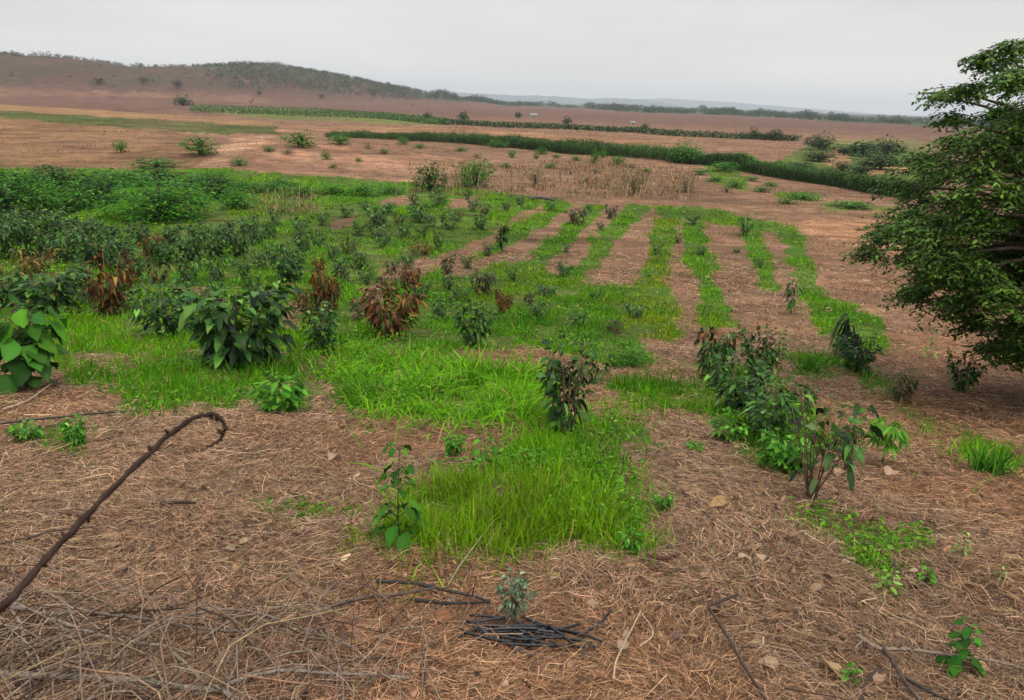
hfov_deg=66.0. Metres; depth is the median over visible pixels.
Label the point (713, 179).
shrub
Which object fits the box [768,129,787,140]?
tree
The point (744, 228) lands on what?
sapling
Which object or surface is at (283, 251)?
sapling
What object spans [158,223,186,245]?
sapling
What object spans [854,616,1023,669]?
dry branch
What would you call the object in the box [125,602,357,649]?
dry branch
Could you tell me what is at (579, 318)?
sapling
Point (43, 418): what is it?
drip hose
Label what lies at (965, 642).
weed bush
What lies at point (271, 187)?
shrub
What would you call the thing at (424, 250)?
dried sapling
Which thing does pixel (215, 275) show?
sapling
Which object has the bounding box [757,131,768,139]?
tree
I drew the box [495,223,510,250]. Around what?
sapling
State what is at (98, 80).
tree
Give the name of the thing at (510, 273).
sapling
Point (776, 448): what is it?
weed bush
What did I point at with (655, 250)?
sapling
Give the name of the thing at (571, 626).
stick
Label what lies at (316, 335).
sapling
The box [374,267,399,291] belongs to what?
sapling
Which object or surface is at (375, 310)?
dried sapling
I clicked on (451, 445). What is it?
weed bush
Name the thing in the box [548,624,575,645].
stick
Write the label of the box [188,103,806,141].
crops
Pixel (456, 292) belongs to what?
sapling
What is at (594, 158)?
shrub
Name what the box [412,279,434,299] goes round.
sapling
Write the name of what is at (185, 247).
sapling
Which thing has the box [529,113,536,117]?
farmhouse
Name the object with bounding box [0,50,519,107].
hillside scrub
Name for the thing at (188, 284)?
sapling
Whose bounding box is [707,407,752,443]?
weed bush
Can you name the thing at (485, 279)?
sapling
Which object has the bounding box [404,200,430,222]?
sapling
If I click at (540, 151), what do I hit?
shrub
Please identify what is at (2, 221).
sapling
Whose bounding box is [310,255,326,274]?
dried sapling
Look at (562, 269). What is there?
sapling
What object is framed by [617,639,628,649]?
dead leaf
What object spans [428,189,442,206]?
sapling
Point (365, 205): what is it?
sapling
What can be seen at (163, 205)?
shrub
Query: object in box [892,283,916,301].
shrub
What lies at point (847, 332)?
sapling
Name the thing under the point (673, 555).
dry branch
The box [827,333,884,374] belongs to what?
sapling
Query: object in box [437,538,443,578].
dry branch
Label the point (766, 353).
sapling
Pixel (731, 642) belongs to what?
dry branch
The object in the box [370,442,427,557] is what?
seedling
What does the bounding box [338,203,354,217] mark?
sapling
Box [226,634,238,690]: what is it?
dry branch
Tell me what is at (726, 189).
shrub
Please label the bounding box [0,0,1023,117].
sky
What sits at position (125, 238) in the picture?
sapling
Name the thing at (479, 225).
sapling
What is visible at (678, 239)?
sapling
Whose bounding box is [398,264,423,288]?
dried sapling
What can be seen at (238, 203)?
shrub
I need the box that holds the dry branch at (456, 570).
[447,521,492,585]
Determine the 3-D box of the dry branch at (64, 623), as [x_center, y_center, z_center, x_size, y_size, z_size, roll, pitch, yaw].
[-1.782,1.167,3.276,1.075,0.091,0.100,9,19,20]
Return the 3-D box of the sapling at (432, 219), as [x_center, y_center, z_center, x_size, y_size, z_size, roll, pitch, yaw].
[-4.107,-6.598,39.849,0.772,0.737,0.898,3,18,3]
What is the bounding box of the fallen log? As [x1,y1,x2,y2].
[528,196,554,200]
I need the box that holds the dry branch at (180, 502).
[160,500,195,504]
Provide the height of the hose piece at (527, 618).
0.036 m
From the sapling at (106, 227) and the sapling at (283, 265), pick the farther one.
the sapling at (106, 227)
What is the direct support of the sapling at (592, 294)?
on the ground at (38, 86)
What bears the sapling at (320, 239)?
on the ground at (38, 86)
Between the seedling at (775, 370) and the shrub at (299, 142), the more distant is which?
the shrub at (299, 142)
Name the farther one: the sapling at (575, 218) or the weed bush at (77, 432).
the sapling at (575, 218)
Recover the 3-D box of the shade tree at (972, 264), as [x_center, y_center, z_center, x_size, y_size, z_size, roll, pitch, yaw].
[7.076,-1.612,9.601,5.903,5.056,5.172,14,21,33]
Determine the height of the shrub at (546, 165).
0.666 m
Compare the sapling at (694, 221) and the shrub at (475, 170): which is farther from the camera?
the shrub at (475, 170)
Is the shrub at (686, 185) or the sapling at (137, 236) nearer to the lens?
the sapling at (137, 236)
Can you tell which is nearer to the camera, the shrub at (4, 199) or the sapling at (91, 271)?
the sapling at (91, 271)
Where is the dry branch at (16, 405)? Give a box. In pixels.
[2,383,51,410]
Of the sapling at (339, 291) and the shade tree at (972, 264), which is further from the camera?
the sapling at (339, 291)
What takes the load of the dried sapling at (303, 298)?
on the ground at (38, 86)
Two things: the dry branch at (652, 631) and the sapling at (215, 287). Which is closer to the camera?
the dry branch at (652, 631)
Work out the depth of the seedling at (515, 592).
3.50 m
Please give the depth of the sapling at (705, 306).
17.52 m
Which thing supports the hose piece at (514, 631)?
on the stick at (471, 630)
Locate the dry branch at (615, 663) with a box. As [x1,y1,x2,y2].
[612,610,641,681]
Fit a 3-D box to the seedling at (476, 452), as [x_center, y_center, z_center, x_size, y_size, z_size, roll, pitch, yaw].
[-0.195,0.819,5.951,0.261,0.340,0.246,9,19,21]
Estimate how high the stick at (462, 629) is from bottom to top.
0.037 m
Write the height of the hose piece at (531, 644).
0.026 m
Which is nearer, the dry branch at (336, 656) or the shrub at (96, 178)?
the dry branch at (336, 656)
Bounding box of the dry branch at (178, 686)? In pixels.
[0,634,239,699]
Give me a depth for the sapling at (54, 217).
32.89 m
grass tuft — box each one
[793,351,824,372]
[957,434,1023,480]
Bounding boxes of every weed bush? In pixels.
[4,420,43,441]
[56,413,87,448]
[246,369,310,414]
[440,433,468,458]
[610,341,648,369]
[614,524,644,555]
[651,490,675,511]
[685,439,705,451]
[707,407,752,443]
[755,427,820,475]
[864,417,910,462]
[933,616,986,680]
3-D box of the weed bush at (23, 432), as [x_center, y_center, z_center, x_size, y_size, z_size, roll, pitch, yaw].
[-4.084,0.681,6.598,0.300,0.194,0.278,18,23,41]
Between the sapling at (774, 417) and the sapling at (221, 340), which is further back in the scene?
the sapling at (221, 340)
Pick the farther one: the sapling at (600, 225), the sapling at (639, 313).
the sapling at (600, 225)
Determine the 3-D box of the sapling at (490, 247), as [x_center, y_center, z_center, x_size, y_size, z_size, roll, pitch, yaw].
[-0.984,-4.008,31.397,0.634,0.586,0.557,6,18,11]
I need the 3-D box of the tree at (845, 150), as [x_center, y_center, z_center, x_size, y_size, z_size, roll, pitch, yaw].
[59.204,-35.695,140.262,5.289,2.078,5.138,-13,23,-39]
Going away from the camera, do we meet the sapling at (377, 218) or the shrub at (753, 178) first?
the sapling at (377, 218)
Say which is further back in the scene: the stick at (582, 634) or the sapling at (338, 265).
the sapling at (338, 265)
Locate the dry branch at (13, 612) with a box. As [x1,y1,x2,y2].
[10,609,39,671]
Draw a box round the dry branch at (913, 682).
[903,674,952,699]
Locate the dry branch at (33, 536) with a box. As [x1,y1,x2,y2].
[0,524,98,544]
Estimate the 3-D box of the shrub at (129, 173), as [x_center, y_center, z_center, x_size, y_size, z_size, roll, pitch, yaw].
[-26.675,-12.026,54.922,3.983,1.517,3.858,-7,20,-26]
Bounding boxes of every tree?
[91,76,104,83]
[138,77,149,83]
[170,79,183,87]
[172,94,193,105]
[423,111,432,116]
[457,111,469,119]
[515,112,522,117]
[562,116,571,123]
[748,126,758,137]
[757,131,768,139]
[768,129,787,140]
[788,160,813,167]
[801,131,838,149]
[801,149,836,160]
[816,166,838,170]
[829,143,857,154]
[831,161,852,171]
[839,38,1023,376]
[846,163,875,173]
[847,139,882,155]
[852,146,911,168]
[866,134,909,154]
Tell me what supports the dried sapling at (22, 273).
on the ground at (38, 86)
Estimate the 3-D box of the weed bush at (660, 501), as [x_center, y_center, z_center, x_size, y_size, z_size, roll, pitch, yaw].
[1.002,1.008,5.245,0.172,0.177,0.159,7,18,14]
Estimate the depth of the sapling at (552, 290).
22.27 m
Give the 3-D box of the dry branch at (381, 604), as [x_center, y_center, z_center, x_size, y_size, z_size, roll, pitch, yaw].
[-0.586,1.140,3.629,0.124,0.127,0.874,-9,21,-31]
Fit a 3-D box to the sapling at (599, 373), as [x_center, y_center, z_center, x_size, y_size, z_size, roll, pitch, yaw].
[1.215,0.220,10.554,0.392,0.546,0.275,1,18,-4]
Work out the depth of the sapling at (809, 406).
8.63 m
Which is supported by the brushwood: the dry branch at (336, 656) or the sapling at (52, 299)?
the dry branch at (336, 656)
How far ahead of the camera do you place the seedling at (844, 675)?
3.24 m
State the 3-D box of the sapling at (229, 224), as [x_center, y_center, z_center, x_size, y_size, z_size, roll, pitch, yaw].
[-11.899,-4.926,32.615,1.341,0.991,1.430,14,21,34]
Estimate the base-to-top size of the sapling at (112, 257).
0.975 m
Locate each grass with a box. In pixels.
[0,114,1007,349]
[0,162,1023,651]
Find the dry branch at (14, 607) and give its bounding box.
[8,600,345,632]
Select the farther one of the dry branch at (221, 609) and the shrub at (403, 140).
the shrub at (403, 140)
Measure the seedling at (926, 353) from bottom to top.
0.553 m
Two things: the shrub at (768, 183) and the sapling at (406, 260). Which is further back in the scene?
the shrub at (768, 183)
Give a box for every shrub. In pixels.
[0,165,23,189]
[0,166,55,193]
[0,174,39,216]
[0,177,75,214]
[19,164,88,193]
[36,172,107,210]
[62,172,124,206]
[64,165,128,190]
[82,172,223,222]
[98,166,156,187]
[111,140,129,151]
[123,157,186,168]
[131,166,183,185]
[170,168,212,188]
[179,131,219,154]
[187,170,235,181]
[194,175,240,198]
[217,181,260,209]
[228,174,260,191]
[229,156,248,165]
[251,179,286,192]
[262,145,274,150]
[263,176,296,186]
[279,147,295,153]
[280,127,320,146]
[283,182,317,196]
[315,181,348,195]
[320,150,332,158]
[326,134,350,143]
[348,182,383,196]
[375,180,404,194]
[396,137,408,143]
[411,159,450,191]
[413,143,424,148]
[452,156,495,187]
[453,146,468,151]
[487,139,510,147]
[499,162,511,167]
[507,149,517,157]
[522,164,545,186]
[533,147,550,153]
[544,162,557,167]
[587,148,600,163]
[598,150,607,157]
[608,155,626,164]
[619,165,650,193]
[665,136,704,162]
[675,169,693,191]
[693,168,710,174]
[705,161,739,171]
[705,175,722,181]
[720,185,734,192]
[725,178,746,187]
[744,175,759,181]
[751,186,772,191]
[764,181,781,186]
[777,197,799,204]
[784,192,822,200]
[826,200,876,209]
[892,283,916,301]
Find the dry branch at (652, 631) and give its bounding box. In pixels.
[639,612,653,646]
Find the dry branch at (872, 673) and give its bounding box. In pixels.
[861,668,877,699]
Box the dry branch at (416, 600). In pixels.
[414,598,489,609]
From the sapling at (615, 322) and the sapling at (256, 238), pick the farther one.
the sapling at (256, 238)
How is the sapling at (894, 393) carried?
on the ground at (38, 86)
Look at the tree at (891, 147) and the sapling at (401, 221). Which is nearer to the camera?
the sapling at (401, 221)
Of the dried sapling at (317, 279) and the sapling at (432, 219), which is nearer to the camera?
the dried sapling at (317, 279)
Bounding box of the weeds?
[0,185,938,572]
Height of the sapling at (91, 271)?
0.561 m
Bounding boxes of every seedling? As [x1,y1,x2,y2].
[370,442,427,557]
[430,529,456,587]
[469,437,501,475]
[494,567,537,623]
[763,332,787,391]
[772,329,792,358]
[817,399,836,436]
[841,662,862,688]
[872,569,903,595]
[914,564,936,586]
[918,329,938,358]
[951,530,971,559]
[993,564,1007,583]
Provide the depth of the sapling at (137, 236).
29.51 m
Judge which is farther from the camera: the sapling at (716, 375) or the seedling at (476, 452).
the sapling at (716, 375)
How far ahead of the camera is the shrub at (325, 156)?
80.83 m
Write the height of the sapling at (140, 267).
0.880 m
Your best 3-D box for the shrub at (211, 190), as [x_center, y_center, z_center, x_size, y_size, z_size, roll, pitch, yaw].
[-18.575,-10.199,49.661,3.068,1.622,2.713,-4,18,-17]
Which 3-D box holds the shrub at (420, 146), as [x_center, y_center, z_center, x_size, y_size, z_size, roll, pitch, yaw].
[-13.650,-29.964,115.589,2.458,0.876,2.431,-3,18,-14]
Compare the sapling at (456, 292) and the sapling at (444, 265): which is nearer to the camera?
the sapling at (456, 292)
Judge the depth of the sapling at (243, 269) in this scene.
22.48 m
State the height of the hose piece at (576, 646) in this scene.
0.026 m
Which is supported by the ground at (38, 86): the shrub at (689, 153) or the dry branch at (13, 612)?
the shrub at (689, 153)
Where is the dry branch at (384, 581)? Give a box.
[376,576,490,601]
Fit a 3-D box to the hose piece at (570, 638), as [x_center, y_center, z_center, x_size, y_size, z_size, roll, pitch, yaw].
[0.231,1.233,3.375,0.226,0.027,0.024,7,18,14]
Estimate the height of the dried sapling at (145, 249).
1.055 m
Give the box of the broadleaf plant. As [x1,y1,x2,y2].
[0,293,69,396]
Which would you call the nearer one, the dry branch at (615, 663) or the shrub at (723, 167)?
the dry branch at (615, 663)
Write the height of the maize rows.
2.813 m
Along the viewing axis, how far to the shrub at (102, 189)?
43.78 m
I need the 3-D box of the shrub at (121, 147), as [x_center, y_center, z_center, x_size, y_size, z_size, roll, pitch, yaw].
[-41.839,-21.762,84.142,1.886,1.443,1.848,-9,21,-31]
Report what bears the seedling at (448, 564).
on the ground at (38, 86)
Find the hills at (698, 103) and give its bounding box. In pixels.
[641,98,881,114]
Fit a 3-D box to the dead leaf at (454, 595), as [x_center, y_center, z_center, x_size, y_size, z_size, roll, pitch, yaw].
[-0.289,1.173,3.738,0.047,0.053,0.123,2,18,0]
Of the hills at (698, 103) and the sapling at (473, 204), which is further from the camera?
the hills at (698, 103)
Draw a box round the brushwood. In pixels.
[0,465,1023,699]
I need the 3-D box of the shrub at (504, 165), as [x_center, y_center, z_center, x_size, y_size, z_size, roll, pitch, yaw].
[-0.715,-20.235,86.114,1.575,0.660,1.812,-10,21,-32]
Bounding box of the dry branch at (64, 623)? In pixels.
[1,598,192,655]
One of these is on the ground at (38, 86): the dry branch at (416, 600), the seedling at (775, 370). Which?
the seedling at (775, 370)
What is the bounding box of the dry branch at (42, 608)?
[0,605,43,640]
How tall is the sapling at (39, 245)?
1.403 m
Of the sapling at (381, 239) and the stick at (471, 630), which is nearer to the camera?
the stick at (471, 630)
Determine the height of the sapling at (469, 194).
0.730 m
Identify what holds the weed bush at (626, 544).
on the ground at (38, 86)
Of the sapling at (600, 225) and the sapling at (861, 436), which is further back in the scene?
the sapling at (600, 225)
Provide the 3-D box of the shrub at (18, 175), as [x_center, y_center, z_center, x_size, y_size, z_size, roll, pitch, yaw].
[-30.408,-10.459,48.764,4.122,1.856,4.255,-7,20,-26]
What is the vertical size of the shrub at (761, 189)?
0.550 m
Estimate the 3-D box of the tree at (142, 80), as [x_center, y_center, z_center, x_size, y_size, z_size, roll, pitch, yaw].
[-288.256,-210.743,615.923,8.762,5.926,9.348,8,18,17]
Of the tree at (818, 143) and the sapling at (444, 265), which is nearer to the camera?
the sapling at (444, 265)
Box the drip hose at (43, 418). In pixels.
[0,409,143,424]
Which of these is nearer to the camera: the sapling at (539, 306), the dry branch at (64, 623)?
the dry branch at (64, 623)
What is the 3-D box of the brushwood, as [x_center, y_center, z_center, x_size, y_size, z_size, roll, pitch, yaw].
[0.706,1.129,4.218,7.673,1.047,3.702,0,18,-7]
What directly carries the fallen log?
on the ground at (38, 86)
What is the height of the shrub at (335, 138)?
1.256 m
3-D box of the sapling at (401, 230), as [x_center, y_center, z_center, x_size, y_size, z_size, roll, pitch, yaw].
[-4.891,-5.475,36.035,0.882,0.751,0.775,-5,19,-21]
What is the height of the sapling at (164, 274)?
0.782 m
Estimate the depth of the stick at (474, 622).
3.48 m
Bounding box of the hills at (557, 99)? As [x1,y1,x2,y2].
[426,91,684,107]
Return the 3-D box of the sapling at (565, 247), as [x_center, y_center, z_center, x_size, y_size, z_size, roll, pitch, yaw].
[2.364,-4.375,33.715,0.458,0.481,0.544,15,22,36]
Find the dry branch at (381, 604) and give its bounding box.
[360,556,425,643]
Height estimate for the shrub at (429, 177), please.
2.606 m
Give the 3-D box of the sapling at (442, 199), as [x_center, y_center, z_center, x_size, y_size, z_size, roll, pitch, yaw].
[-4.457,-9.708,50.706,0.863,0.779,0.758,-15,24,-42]
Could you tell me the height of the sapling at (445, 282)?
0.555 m
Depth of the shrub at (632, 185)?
62.96 m
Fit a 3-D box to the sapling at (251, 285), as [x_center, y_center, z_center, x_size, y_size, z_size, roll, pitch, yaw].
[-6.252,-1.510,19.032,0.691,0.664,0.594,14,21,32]
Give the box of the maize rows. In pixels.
[323,129,919,199]
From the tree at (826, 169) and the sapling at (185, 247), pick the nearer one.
the sapling at (185, 247)
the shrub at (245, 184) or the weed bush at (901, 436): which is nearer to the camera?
the weed bush at (901, 436)
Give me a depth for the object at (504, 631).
3.39 m
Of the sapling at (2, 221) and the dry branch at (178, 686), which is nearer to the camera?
the dry branch at (178, 686)
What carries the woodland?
on the ground at (38, 86)
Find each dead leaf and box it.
[327,452,337,460]
[432,608,456,622]
[449,594,455,607]
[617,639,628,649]
[710,495,732,506]
[732,552,750,558]
[756,553,765,563]
[759,656,783,668]
[812,653,842,678]
[834,467,847,475]
[872,670,885,684]
[884,465,897,476]
[974,656,989,670]
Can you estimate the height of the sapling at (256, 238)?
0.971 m
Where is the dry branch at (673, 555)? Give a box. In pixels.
[646,551,680,560]
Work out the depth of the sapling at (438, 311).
16.79 m
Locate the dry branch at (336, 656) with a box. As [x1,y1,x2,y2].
[319,629,344,699]
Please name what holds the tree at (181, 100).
on the ground at (38, 86)
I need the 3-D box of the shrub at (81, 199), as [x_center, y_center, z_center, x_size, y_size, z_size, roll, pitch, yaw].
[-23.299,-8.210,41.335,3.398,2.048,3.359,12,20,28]
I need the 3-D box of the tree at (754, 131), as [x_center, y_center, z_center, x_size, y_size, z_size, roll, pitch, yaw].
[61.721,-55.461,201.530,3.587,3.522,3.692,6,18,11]
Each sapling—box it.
[0,203,50,233]
[0,212,37,259]
[0,213,14,233]
[0,264,31,290]
[0,264,34,309]
[0,264,94,315]
[6,245,63,278]
[10,213,61,256]
[37,206,73,235]
[41,217,87,263]
[55,211,99,242]
[63,226,117,267]
[67,263,94,283]
[69,275,95,304]
[76,243,141,316]
[86,218,122,243]
[98,238,137,269]
[102,229,135,255]
[116,250,147,279]
[119,218,154,244]
[119,276,197,339]
[137,231,164,261]
[143,256,171,285]
[145,238,177,264]
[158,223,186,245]
[166,275,197,304]
[171,280,304,369]
[172,233,210,261]
[172,249,204,283]
[183,218,213,239]
[192,225,229,258]
[197,277,228,299]
[202,254,228,281]
[205,218,237,241]
[223,226,253,257]
[229,253,251,277]
[236,212,260,233]
[237,273,262,294]
[240,223,270,245]
[245,243,271,269]
[261,219,279,237]
[262,242,308,282]
[267,208,284,224]
[271,240,294,260]
[287,215,315,234]
[288,282,330,317]
[289,229,316,252]
[296,300,341,354]
[307,260,342,316]
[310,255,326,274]
[311,228,328,247]
[316,210,329,224]
[324,243,341,261]
[328,277,344,300]
[330,254,355,281]
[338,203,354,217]
[340,235,358,254]
[347,295,367,319]
[349,247,370,268]
[351,220,367,235]
[351,281,428,339]
[358,199,369,210]
[358,263,375,284]
[363,204,393,226]
[366,224,384,237]
[374,231,393,248]
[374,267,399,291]
[381,201,396,214]
[383,257,400,273]
[393,210,405,224]
[396,221,413,238]
[397,248,416,269]
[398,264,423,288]
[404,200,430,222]
[406,192,418,204]
[407,238,435,256]
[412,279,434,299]
[414,223,431,237]
[424,213,436,226]
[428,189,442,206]
[429,298,449,320]
[432,230,445,250]
[437,193,449,203]
[438,209,461,228]
[439,252,456,274]
[440,273,457,290]
[448,295,498,348]
[451,285,470,302]
[452,208,463,220]
[457,253,476,268]
[462,190,472,198]
[464,195,479,211]
[468,266,497,294]
[473,213,489,230]
[476,201,490,215]
[481,241,493,255]
[493,287,513,313]
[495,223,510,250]
[501,201,512,210]
[503,266,518,280]
[515,197,524,205]
[523,290,537,304]
[529,301,548,319]
[533,282,558,295]
[535,335,597,438]
[547,201,555,210]
[554,260,574,277]
[562,242,573,252]
[565,203,592,224]
[568,308,588,326]
[588,348,616,383]
[589,286,603,299]
[596,221,604,229]
[603,202,617,218]
[604,317,624,332]
[621,300,647,318]
[652,243,663,254]
[673,234,683,242]
[685,213,701,224]
[693,320,746,376]
[695,245,708,255]
[700,347,775,415]
[701,301,711,321]
[736,320,787,378]
[736,374,815,441]
[739,217,754,234]
[752,255,764,268]
[780,394,884,501]
[782,275,806,313]
[798,376,819,418]
[826,314,862,362]
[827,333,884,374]
[828,418,872,469]
[888,372,920,401]
[944,347,987,391]
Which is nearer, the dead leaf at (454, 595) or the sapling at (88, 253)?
the dead leaf at (454, 595)
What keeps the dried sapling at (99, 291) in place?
on the ground at (38, 86)
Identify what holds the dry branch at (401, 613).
on the dry branch at (381, 604)
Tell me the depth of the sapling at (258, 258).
24.80 m
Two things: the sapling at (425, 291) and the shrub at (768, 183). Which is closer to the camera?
the sapling at (425, 291)
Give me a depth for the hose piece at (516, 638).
3.31 m
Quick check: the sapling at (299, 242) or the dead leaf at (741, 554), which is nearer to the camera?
the dead leaf at (741, 554)
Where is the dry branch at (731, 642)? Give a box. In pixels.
[707,593,766,699]
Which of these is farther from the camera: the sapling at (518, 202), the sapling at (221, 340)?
the sapling at (518, 202)
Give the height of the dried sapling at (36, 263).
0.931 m
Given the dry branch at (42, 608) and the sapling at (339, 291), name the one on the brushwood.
the dry branch at (42, 608)
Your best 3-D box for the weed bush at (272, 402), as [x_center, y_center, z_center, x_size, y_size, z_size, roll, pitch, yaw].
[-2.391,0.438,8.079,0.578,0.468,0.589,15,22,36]
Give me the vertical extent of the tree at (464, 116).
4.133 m
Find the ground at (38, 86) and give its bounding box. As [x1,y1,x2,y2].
[0,54,1023,699]
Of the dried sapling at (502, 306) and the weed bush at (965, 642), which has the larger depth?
the dried sapling at (502, 306)
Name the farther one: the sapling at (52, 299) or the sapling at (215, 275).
the sapling at (215, 275)
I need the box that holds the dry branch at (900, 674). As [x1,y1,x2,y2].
[879,644,920,699]
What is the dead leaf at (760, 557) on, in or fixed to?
on the ground at (38, 86)
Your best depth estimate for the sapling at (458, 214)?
42.10 m
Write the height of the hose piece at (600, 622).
0.061 m
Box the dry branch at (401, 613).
[361,572,441,645]
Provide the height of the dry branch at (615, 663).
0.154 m
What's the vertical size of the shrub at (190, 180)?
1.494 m
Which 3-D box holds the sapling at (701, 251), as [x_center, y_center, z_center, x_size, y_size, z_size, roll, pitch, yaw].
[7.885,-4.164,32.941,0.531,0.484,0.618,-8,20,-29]
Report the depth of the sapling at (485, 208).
44.56 m
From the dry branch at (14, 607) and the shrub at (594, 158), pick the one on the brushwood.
the dry branch at (14, 607)
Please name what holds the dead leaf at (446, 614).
on the ground at (38, 86)
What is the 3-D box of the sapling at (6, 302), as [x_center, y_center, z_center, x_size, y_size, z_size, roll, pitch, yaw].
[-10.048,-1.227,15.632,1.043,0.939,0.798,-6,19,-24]
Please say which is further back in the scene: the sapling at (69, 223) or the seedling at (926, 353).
the sapling at (69, 223)
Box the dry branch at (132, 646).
[114,606,202,675]
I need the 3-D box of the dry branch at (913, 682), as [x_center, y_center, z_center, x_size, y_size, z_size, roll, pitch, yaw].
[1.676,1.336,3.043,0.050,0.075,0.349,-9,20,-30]
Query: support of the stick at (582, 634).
on the hose piece at (557, 628)
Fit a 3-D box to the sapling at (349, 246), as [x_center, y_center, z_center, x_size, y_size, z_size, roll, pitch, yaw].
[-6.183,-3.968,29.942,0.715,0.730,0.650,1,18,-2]
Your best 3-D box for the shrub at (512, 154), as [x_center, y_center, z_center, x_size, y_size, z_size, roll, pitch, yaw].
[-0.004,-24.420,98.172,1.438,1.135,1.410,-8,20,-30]
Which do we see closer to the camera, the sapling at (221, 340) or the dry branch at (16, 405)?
the dry branch at (16, 405)
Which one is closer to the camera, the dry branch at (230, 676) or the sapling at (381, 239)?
the dry branch at (230, 676)
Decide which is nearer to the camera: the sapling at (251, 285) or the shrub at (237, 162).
the sapling at (251, 285)
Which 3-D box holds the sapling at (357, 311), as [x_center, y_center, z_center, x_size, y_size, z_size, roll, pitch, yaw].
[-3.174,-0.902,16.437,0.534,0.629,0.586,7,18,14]
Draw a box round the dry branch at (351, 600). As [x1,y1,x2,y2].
[333,576,439,606]
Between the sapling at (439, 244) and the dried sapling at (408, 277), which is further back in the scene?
the sapling at (439, 244)
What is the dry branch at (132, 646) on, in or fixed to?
on the brushwood
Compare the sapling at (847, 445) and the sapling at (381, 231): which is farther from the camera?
the sapling at (381, 231)
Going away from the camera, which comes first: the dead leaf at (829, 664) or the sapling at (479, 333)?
the dead leaf at (829, 664)
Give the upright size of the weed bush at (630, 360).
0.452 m
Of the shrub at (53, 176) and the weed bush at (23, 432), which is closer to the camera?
the weed bush at (23, 432)
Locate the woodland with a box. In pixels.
[386,82,998,126]
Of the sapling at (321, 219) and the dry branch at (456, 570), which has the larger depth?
the sapling at (321, 219)
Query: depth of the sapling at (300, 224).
35.10 m
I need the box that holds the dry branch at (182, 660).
[171,651,233,699]
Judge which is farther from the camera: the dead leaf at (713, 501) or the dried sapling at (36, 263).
the dried sapling at (36, 263)
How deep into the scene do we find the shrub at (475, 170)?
64.92 m
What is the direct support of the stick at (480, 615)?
on the ground at (38, 86)
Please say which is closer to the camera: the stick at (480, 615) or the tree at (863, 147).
the stick at (480, 615)
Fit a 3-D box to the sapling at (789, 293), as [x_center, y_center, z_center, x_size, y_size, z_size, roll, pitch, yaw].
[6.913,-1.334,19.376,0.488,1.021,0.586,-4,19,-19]
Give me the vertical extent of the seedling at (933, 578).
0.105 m
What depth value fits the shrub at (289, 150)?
83.45 m
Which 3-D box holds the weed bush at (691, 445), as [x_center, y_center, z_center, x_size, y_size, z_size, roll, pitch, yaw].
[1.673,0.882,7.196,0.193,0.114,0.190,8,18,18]
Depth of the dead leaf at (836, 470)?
6.54 m
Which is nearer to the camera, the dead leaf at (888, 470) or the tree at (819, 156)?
the dead leaf at (888, 470)
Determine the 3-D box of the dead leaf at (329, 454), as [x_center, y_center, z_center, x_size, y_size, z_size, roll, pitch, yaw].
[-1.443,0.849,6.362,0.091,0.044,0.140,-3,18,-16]
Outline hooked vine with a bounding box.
[0,412,228,613]
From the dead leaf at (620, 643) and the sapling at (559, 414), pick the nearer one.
the dead leaf at (620, 643)
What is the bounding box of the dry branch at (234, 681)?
[230,651,409,684]
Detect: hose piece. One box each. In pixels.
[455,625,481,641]
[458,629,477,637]
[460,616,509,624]
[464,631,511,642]
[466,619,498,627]
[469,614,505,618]
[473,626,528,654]
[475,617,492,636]
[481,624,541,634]
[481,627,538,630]
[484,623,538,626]
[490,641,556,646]
[495,622,535,643]
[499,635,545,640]
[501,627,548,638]
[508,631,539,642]
[512,618,562,633]
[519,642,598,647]
[521,615,564,632]
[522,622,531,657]
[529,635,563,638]
[534,622,584,638]
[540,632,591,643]
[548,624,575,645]
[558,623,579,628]
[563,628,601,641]
[583,609,611,633]
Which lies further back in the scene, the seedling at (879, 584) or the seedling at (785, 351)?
the seedling at (785, 351)
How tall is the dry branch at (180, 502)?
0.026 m
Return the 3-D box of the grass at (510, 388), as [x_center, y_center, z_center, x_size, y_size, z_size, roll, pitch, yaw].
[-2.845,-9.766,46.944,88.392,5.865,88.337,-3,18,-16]
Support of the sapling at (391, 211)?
on the ground at (38, 86)
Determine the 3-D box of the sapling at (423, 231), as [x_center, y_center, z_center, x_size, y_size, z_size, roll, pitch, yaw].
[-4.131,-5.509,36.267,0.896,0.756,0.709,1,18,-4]
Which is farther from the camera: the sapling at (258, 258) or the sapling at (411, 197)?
the sapling at (411, 197)
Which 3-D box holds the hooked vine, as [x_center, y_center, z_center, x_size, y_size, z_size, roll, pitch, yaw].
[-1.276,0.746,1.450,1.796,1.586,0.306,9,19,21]
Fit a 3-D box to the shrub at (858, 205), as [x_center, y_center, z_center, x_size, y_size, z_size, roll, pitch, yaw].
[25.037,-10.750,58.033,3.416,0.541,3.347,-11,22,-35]
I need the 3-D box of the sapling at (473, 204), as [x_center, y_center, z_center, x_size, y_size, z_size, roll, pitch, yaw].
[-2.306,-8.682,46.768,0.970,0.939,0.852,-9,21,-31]
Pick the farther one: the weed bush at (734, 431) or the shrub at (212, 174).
the shrub at (212, 174)
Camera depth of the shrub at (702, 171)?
86.16 m

